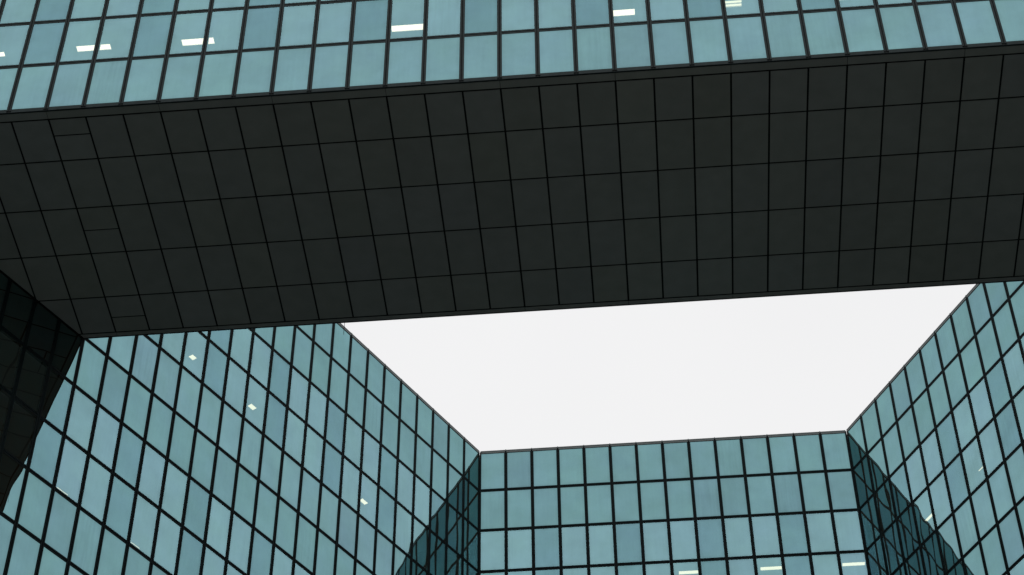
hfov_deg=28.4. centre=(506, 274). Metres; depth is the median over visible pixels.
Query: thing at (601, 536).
window
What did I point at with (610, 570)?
window
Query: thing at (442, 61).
window
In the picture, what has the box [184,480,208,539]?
window
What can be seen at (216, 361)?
window
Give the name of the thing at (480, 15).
window
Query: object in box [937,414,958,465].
window
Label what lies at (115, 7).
window
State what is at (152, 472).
window
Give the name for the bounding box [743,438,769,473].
window
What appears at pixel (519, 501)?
window
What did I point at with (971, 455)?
window
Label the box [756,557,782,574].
window
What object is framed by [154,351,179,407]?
window
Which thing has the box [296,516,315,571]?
window
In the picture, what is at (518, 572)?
window
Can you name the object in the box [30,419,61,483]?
window
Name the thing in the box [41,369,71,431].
window
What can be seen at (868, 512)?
window
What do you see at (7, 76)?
window
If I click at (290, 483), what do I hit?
window
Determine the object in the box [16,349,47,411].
window
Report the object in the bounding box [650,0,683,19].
window
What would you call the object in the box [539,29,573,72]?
window
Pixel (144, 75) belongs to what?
window
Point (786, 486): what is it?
window
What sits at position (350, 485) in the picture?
window
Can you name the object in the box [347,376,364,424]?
window
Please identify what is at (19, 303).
window
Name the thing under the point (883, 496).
window
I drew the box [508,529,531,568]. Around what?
window
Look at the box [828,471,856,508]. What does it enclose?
window
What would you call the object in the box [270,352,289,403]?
window
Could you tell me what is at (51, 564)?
window
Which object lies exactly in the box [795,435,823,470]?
window
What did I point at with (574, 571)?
window
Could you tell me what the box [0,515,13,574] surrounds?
window
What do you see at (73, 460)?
window
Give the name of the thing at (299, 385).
window
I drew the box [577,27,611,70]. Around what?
window
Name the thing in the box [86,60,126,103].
window
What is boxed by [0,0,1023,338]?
bridge building
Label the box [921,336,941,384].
window
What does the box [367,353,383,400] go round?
window
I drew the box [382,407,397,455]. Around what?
window
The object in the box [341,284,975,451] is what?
sky
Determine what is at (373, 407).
window
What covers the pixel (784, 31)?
window
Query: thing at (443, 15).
window
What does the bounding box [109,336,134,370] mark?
window
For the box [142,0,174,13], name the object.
window
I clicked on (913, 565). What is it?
window
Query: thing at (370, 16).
window
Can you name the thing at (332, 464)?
window
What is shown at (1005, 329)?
window
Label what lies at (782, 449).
window
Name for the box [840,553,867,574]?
window
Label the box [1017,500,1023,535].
window
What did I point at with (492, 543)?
window
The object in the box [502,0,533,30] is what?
window
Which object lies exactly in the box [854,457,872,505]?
window
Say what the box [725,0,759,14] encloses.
window
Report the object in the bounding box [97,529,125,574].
window
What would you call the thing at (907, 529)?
window
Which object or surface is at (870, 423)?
window
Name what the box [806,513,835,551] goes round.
window
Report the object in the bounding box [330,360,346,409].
window
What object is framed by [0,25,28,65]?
window
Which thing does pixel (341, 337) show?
window
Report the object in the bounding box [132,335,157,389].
window
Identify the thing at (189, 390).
window
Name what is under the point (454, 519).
window
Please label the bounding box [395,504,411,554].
window
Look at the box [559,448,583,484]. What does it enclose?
window
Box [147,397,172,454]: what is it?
window
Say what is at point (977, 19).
window
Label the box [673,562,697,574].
window
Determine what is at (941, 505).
window
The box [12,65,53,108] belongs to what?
window
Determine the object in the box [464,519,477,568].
window
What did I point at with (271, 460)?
window
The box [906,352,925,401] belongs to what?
window
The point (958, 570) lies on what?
window
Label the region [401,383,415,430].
window
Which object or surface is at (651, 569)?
window
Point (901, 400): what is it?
window
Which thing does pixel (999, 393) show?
window
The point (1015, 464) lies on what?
window
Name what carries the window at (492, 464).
in the office building at (778, 504)
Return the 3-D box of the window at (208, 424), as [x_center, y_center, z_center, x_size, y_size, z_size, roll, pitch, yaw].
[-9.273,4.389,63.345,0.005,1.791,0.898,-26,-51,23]
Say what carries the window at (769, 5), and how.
in the bridge building at (176, 166)
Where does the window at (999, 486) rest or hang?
in the office building at (935, 432)
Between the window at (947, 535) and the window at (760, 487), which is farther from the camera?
the window at (760, 487)
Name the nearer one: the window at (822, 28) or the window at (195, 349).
the window at (822, 28)
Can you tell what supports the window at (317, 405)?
in the office building at (331, 449)
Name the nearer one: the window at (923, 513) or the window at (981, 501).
the window at (981, 501)
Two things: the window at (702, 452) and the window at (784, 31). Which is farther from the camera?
the window at (702, 452)
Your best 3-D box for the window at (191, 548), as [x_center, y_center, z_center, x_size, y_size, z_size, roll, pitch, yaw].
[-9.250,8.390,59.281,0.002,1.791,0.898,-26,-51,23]
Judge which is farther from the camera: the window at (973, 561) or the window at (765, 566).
the window at (765, 566)
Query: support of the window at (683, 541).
in the office building at (778, 504)
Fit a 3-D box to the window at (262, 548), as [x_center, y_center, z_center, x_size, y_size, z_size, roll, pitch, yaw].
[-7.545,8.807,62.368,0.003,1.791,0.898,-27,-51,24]
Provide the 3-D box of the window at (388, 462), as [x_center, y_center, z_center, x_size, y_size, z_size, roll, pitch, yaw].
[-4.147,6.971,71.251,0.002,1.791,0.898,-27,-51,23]
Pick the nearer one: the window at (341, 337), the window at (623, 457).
the window at (341, 337)
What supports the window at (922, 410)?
in the office building at (935, 432)
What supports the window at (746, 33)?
in the bridge building at (176, 166)
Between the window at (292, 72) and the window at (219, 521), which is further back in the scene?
the window at (219, 521)
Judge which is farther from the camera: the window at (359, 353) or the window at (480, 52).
the window at (359, 353)
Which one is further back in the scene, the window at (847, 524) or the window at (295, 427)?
the window at (847, 524)
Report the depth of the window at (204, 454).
61.99 m
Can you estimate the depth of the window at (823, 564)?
72.68 m
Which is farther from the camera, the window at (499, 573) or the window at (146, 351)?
the window at (499, 573)
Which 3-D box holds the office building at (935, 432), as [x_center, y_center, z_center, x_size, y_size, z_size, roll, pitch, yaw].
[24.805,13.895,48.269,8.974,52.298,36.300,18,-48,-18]
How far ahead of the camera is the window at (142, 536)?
58.13 m
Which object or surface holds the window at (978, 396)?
in the office building at (935, 432)
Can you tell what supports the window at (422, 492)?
in the office building at (331, 449)
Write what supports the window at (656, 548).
in the office building at (778, 504)
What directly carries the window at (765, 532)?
in the office building at (778, 504)
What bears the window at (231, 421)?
in the office building at (331, 449)
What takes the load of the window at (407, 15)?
in the bridge building at (176, 166)
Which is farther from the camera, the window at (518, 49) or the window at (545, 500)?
the window at (545, 500)
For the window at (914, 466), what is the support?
in the office building at (935, 432)
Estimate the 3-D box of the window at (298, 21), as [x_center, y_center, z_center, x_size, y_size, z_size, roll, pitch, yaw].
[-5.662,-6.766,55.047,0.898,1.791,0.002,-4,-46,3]
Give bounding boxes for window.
[0,0,35,23]
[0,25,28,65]
[0,68,17,109]
[0,329,22,391]
[0,453,25,519]
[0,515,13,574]
[2,281,33,341]
[4,400,36,464]
[7,527,39,574]
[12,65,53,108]
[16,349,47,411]
[18,472,51,538]
[24,22,64,63]
[27,301,57,361]
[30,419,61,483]
[35,0,69,20]
[38,547,65,574]
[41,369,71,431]
[45,491,76,557]
[49,63,90,106]
[52,321,81,380]
[56,439,86,502]
[60,20,99,61]
[66,389,95,450]
[70,0,104,18]
[71,510,101,574]
[76,340,104,399]
[81,458,110,521]
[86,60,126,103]
[91,407,119,468]
[96,17,135,58]
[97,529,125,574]
[100,359,127,418]
[106,0,139,15]
[106,476,134,539]
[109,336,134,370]
[115,426,142,486]
[124,58,163,101]
[124,378,150,437]
[130,495,157,557]
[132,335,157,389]
[133,15,171,56]
[139,444,164,505]
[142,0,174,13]
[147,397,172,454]
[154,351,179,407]
[154,512,180,574]
[161,55,200,98]
[162,463,187,522]
[169,12,207,53]
[169,415,193,472]
[176,369,200,425]
[177,0,209,10]
[178,530,202,574]
[183,332,206,379]
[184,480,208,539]
[191,432,215,489]
[198,387,220,442]
[199,53,236,96]
[204,343,226,396]
[206,10,243,50]
[207,497,230,556]
[213,0,244,8]
[213,450,235,506]
[219,403,241,459]
[225,360,246,413]
[228,514,251,573]
[231,329,251,370]
[234,466,256,523]
[236,50,273,93]
[240,421,261,475]
[243,7,279,48]
[245,377,266,430]
[249,0,279,5]
[250,335,270,386]
[250,531,271,574]
[255,483,276,540]
[260,438,281,492]
[265,394,285,447]
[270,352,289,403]
[274,48,310,90]
[276,500,296,555]
[280,4,315,45]
[280,454,300,508]
[285,0,315,2]
[285,411,304,463]
[289,369,308,419]
[293,329,311,378]
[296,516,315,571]
[300,471,319,524]
[304,426,322,479]
[308,385,326,436]
[311,345,329,394]
[312,45,347,88]
[316,2,351,43]
[316,532,334,574]
[319,487,338,540]
[323,443,341,495]
[326,401,344,451]
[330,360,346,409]
[333,323,349,369]
[338,502,356,555]
[342,458,359,510]
[344,416,361,467]
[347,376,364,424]
[350,42,384,85]
[350,338,366,385]
[353,0,387,40]
[357,518,374,570]
[360,474,376,525]
[362,432,379,482]
[365,392,381,440]
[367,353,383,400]
[375,533,392,574]
[378,489,394,540]
[380,447,396,497]
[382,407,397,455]
[384,369,399,415]
[388,40,421,83]
[390,0,423,38]
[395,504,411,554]
[397,462,412,511]
[399,422,414,470]
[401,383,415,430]
[413,518,428,569]
[414,477,429,526]
[416,437,430,484]
[426,37,459,80]
[427,0,459,35]
[430,533,444,574]
[431,491,445,540]
[432,451,446,499]
[448,505,461,555]
[449,465,462,513]
[464,35,496,77]
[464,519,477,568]
[465,0,496,32]
[481,453,503,488]
[481,491,503,528]
[481,531,504,569]
[481,572,504,574]
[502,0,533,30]
[502,32,534,75]
[507,451,530,487]
[508,489,530,527]
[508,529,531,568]
[508,571,531,574]
[533,450,556,485]
[534,488,557,525]
[535,528,558,566]
[535,569,559,574]
[538,0,571,27]
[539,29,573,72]
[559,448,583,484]
[561,486,584,524]
[562,526,586,565]
[563,568,586,574]
[575,0,608,25]
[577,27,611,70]
[585,447,609,482]
[587,485,611,522]
[589,525,613,563]
[590,566,614,574]
[612,0,646,22]
[612,445,636,481]
[614,24,650,67]
[614,483,638,521]
[616,523,641,562]
[618,565,642,574]
[638,444,662,479]
[640,482,665,519]
[643,522,668,560]
[646,563,670,574]
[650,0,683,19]
[652,22,688,64]
[664,442,689,478]
[667,480,692,518]
[670,520,696,559]
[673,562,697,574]
[687,0,721,17]
[690,19,727,62]
[690,441,716,476]
[694,479,720,516]
[697,519,724,557]
[701,560,725,574]
[716,439,742,475]
[720,477,747,515]
[724,517,751,556]
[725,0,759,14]
[728,16,766,59]
[729,559,754,574]
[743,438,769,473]
[747,476,774,513]
[752,516,779,554]
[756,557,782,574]
[763,0,797,12]
[765,14,804,56]
[769,436,796,472]
[774,474,801,511]
[779,514,807,553]
[784,556,810,574]
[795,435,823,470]
[801,0,835,9]
[801,473,829,510]
[803,11,843,54]
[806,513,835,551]
[812,554,838,574]
[822,433,849,469]
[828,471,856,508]
[834,511,863,550]
[839,0,873,6]
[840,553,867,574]
[841,8,883,51]
[848,419,865,466]
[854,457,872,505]
[861,497,879,546]
[862,403,879,450]
[867,539,885,574]
[868,441,886,489]
[875,481,894,531]
[876,386,894,434]
[878,0,911,4]
[880,6,922,48]
[882,522,902,574]
[883,425,902,473]
[890,465,910,515]
[891,369,909,418]
[894,566,904,574]
[898,408,917,457]
[898,506,918,558]
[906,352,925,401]
[906,448,925,499]
[906,550,923,574]
[913,391,933,441]
[913,490,934,542]
[916,0,938,1]
[918,3,961,46]
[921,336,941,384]
[921,431,941,482]
[922,533,942,574]
[929,374,949,424]
[929,473,950,526]
[936,318,956,366]
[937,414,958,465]
[938,517,960,570]
[945,357,965,407]
[946,456,967,508]
[948,562,963,574]
[952,300,973,349]
[953,397,975,449]
[954,499,977,554]
[956,0,1000,43]
[960,339,982,389]
[962,438,984,492]
[964,544,984,574]
[968,284,989,331]
[970,379,992,431]
[971,482,994,537]
[977,321,999,372]
[979,420,1002,474]
[981,528,1005,574]
[985,282,1006,313]
[986,361,1009,413]
[989,464,1012,519]
[993,302,1016,354]
[994,0,1023,40]
[996,403,1020,457]
[999,510,1023,567]
[1003,343,1023,395]
[1006,281,1022,295]
[1006,446,1023,502]
[1010,285,1023,334]
[1010,558,1023,574]
[1014,389,1023,439]
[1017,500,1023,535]
[1021,336,1023,350]
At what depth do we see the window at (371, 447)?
70.67 m
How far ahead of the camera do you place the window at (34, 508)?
54.46 m
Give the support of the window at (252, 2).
in the bridge building at (176, 166)
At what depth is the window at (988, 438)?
67.53 m
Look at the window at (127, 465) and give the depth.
58.90 m
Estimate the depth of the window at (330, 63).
53.63 m
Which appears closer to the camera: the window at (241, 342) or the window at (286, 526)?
the window at (286, 526)
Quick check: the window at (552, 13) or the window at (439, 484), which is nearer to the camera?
the window at (552, 13)
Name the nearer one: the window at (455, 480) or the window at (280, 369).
the window at (280, 369)
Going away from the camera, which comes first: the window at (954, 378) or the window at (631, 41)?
the window at (631, 41)
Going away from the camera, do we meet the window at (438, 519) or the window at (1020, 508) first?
the window at (1020, 508)
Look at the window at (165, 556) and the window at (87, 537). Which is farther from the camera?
the window at (165, 556)
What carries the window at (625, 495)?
in the office building at (778, 504)
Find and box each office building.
[0,270,479,574]
[479,430,869,574]
[846,281,1023,574]
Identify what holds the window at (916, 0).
in the bridge building at (176, 166)
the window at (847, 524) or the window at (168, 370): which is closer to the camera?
the window at (168, 370)
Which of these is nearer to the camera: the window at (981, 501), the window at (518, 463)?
the window at (981, 501)
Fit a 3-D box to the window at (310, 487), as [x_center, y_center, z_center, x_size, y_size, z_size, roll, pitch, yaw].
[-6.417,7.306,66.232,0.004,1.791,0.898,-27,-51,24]
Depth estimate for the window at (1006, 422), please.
66.89 m
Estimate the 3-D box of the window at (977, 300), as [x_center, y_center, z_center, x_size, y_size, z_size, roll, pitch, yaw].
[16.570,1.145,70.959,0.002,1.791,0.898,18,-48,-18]
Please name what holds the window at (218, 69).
in the bridge building at (176, 166)
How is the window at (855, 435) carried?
in the office building at (935, 432)
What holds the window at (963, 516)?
in the office building at (935, 432)
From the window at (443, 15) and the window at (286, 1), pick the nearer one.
the window at (443, 15)
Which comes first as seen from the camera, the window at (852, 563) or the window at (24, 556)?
the window at (24, 556)
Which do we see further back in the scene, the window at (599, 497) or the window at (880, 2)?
the window at (599, 497)
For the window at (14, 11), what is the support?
in the bridge building at (176, 166)
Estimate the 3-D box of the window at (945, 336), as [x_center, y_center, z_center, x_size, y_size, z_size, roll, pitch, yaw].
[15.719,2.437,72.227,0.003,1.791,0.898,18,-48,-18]
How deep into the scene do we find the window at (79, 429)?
57.75 m
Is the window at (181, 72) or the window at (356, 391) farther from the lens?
the window at (356, 391)
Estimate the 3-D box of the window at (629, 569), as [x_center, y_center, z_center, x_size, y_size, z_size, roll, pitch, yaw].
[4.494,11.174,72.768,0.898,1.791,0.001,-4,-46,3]
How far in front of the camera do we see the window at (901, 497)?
72.05 m
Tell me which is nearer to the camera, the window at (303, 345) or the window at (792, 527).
the window at (303, 345)
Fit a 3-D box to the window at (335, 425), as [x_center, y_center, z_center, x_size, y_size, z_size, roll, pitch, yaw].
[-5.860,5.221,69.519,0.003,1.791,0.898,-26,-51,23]
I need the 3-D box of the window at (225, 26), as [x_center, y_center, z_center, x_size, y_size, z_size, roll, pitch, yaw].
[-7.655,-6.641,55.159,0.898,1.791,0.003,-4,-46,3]
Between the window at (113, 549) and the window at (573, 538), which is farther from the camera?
the window at (573, 538)
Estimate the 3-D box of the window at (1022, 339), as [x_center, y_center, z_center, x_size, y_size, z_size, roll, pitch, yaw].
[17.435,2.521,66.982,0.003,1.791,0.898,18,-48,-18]
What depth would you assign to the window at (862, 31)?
52.84 m
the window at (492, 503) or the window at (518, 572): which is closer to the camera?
the window at (518, 572)
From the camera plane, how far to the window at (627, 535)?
74.12 m
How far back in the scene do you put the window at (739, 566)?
72.91 m
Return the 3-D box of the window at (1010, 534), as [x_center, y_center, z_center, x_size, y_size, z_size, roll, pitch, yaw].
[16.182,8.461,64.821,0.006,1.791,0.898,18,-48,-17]
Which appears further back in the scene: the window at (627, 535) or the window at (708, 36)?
the window at (627, 535)
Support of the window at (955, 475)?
in the office building at (935, 432)
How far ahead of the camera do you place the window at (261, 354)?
67.20 m
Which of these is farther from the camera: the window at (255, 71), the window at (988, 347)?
the window at (988, 347)
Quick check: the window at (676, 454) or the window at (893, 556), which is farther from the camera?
the window at (676, 454)
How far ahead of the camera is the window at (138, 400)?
60.26 m
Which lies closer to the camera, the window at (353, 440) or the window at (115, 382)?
the window at (115, 382)
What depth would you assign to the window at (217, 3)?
56.01 m
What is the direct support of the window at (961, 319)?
in the office building at (935, 432)
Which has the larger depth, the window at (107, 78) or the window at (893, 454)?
the window at (893, 454)
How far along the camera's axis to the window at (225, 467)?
62.55 m
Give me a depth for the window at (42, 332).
57.93 m
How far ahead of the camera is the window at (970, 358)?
70.24 m
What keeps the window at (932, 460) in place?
in the office building at (935, 432)
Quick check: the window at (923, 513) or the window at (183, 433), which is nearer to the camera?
the window at (183, 433)
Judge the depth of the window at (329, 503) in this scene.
66.81 m
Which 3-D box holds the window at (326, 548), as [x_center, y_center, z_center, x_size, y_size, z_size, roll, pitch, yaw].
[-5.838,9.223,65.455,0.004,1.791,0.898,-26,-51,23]
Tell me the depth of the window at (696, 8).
54.07 m
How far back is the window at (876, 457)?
74.04 m
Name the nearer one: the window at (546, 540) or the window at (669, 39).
the window at (669, 39)
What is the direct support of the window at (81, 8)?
in the bridge building at (176, 166)
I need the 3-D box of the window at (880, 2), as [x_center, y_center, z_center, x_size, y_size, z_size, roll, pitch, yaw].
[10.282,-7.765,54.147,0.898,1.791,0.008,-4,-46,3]
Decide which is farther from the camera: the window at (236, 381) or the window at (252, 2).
the window at (236, 381)
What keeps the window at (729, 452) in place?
in the office building at (778, 504)
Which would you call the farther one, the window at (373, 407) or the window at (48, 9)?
the window at (373, 407)
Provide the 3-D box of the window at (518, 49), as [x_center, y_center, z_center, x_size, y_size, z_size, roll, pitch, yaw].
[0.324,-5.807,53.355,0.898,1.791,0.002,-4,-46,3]
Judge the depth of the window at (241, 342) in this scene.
66.57 m
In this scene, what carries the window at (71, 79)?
in the bridge building at (176, 166)
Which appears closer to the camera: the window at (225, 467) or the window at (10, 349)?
the window at (10, 349)
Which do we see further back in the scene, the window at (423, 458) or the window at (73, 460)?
the window at (423, 458)
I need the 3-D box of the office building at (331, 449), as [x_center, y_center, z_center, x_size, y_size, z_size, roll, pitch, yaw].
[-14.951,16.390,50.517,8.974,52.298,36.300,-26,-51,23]
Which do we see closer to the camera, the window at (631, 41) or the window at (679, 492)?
the window at (631, 41)
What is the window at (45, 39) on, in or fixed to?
in the bridge building at (176, 166)
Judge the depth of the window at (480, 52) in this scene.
53.41 m
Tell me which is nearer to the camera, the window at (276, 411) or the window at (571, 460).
the window at (276, 411)
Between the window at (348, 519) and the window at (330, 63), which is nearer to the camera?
the window at (330, 63)
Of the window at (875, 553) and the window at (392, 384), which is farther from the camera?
the window at (392, 384)
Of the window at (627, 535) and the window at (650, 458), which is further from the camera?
the window at (650, 458)
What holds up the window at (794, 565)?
in the office building at (778, 504)
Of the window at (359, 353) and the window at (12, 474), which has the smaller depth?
the window at (12, 474)
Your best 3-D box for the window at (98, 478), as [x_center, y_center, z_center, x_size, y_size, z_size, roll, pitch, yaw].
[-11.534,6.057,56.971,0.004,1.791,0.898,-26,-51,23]
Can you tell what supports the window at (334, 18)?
in the bridge building at (176, 166)
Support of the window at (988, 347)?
in the office building at (935, 432)
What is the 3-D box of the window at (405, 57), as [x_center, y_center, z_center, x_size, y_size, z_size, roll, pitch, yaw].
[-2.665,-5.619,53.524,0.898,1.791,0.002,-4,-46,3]
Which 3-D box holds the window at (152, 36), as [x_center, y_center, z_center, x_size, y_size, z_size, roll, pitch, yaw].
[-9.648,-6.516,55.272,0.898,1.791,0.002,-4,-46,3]
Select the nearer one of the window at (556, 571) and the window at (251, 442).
the window at (251, 442)
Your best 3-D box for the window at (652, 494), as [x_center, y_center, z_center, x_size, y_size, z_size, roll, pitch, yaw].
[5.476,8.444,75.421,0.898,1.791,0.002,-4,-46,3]
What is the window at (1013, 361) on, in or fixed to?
in the office building at (935, 432)
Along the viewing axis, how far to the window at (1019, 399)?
66.62 m
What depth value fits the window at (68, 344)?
58.52 m
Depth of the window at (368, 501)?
69.32 m
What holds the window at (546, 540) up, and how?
in the office building at (778, 504)
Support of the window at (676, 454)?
in the office building at (778, 504)
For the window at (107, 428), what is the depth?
58.32 m
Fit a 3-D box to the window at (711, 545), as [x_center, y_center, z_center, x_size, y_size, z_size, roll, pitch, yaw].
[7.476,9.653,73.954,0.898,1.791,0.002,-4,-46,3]
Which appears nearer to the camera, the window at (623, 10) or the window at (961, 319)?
the window at (623, 10)
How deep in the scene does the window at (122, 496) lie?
57.54 m
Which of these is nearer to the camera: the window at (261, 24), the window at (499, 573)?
the window at (261, 24)
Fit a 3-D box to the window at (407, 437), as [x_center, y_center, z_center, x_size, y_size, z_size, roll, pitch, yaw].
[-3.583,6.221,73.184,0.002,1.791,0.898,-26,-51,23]
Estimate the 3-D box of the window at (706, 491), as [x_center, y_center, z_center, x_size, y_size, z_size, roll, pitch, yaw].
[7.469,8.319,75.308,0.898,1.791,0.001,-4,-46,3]
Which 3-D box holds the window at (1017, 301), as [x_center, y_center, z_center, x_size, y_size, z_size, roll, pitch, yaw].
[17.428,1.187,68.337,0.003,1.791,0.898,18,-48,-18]
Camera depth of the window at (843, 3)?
53.68 m
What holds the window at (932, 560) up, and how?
in the office building at (935, 432)
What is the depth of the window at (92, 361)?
59.10 m
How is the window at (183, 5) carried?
in the bridge building at (176, 166)
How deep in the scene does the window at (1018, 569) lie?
63.95 m
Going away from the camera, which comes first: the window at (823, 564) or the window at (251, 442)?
the window at (251, 442)
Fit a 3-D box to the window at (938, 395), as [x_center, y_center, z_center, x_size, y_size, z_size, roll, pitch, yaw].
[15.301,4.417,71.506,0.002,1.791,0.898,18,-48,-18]
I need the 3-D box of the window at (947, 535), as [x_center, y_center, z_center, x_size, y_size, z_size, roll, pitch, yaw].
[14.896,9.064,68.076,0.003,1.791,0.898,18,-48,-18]
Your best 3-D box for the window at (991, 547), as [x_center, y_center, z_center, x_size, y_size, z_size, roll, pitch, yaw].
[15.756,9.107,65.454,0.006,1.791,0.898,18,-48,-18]
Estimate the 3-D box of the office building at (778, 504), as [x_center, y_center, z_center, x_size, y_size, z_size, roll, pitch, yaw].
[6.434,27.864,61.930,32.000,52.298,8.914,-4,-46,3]
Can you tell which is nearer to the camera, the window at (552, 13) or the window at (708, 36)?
the window at (708, 36)
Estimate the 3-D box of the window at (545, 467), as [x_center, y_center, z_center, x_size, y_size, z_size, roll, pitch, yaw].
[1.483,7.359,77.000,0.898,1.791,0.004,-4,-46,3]
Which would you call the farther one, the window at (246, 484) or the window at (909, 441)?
the window at (909, 441)
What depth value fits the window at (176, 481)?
60.05 m
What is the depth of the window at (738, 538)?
73.90 m
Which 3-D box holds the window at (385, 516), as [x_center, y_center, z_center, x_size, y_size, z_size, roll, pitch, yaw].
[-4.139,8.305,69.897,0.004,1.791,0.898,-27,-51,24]
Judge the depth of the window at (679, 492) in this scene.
75.36 m
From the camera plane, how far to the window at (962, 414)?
69.52 m
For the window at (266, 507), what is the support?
in the office building at (331, 449)
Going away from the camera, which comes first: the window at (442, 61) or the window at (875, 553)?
the window at (442, 61)
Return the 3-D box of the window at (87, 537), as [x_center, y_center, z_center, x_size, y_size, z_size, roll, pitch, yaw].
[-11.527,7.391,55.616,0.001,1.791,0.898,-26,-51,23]
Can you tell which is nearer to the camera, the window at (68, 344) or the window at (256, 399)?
the window at (68, 344)
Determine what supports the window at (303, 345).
in the office building at (331, 449)
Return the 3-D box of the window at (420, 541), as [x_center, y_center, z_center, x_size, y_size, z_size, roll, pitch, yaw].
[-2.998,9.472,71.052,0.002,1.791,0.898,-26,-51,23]
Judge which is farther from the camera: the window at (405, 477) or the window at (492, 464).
the window at (492, 464)
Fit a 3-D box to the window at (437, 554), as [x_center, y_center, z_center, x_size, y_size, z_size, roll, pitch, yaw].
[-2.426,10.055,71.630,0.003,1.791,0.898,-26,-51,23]
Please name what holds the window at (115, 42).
in the bridge building at (176, 166)
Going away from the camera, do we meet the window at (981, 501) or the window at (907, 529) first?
the window at (981, 501)
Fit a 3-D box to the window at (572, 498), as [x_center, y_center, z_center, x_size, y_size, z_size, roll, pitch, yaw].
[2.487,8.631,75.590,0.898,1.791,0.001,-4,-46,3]
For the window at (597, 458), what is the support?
in the office building at (778, 504)
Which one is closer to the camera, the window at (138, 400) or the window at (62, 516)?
the window at (62, 516)
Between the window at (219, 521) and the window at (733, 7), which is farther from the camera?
the window at (219, 521)
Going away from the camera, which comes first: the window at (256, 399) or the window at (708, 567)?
the window at (256, 399)
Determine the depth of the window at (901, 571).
70.36 m
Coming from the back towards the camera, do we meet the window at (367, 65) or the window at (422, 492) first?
the window at (422, 492)
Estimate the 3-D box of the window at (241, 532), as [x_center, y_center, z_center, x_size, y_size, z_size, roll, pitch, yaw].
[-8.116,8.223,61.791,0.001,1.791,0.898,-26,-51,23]
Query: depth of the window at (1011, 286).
69.34 m
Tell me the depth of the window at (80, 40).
55.37 m
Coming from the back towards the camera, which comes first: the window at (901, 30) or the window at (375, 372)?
the window at (375, 372)
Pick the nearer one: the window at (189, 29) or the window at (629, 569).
the window at (189, 29)
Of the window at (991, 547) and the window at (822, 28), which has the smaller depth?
the window at (822, 28)
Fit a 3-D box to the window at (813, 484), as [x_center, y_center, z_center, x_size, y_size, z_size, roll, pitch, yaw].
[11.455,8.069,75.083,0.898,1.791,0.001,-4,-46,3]
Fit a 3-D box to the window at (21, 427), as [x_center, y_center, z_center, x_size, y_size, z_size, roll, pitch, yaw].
[-13.248,4.307,55.238,0.002,1.791,0.898,-26,-51,23]
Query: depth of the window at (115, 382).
59.68 m
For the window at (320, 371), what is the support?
in the office building at (331, 449)
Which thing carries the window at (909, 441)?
in the office building at (935, 432)
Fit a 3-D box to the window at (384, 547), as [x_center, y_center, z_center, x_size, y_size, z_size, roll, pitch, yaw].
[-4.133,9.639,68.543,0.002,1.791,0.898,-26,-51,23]
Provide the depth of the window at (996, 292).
70.12 m
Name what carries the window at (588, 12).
in the bridge building at (176, 166)
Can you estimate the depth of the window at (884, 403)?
74.75 m
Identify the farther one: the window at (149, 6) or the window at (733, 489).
the window at (733, 489)
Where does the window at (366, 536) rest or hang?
in the office building at (331, 449)
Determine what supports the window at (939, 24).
in the bridge building at (176, 166)
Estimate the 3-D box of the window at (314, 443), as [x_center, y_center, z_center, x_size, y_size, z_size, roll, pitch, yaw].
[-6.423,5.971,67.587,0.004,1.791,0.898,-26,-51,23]

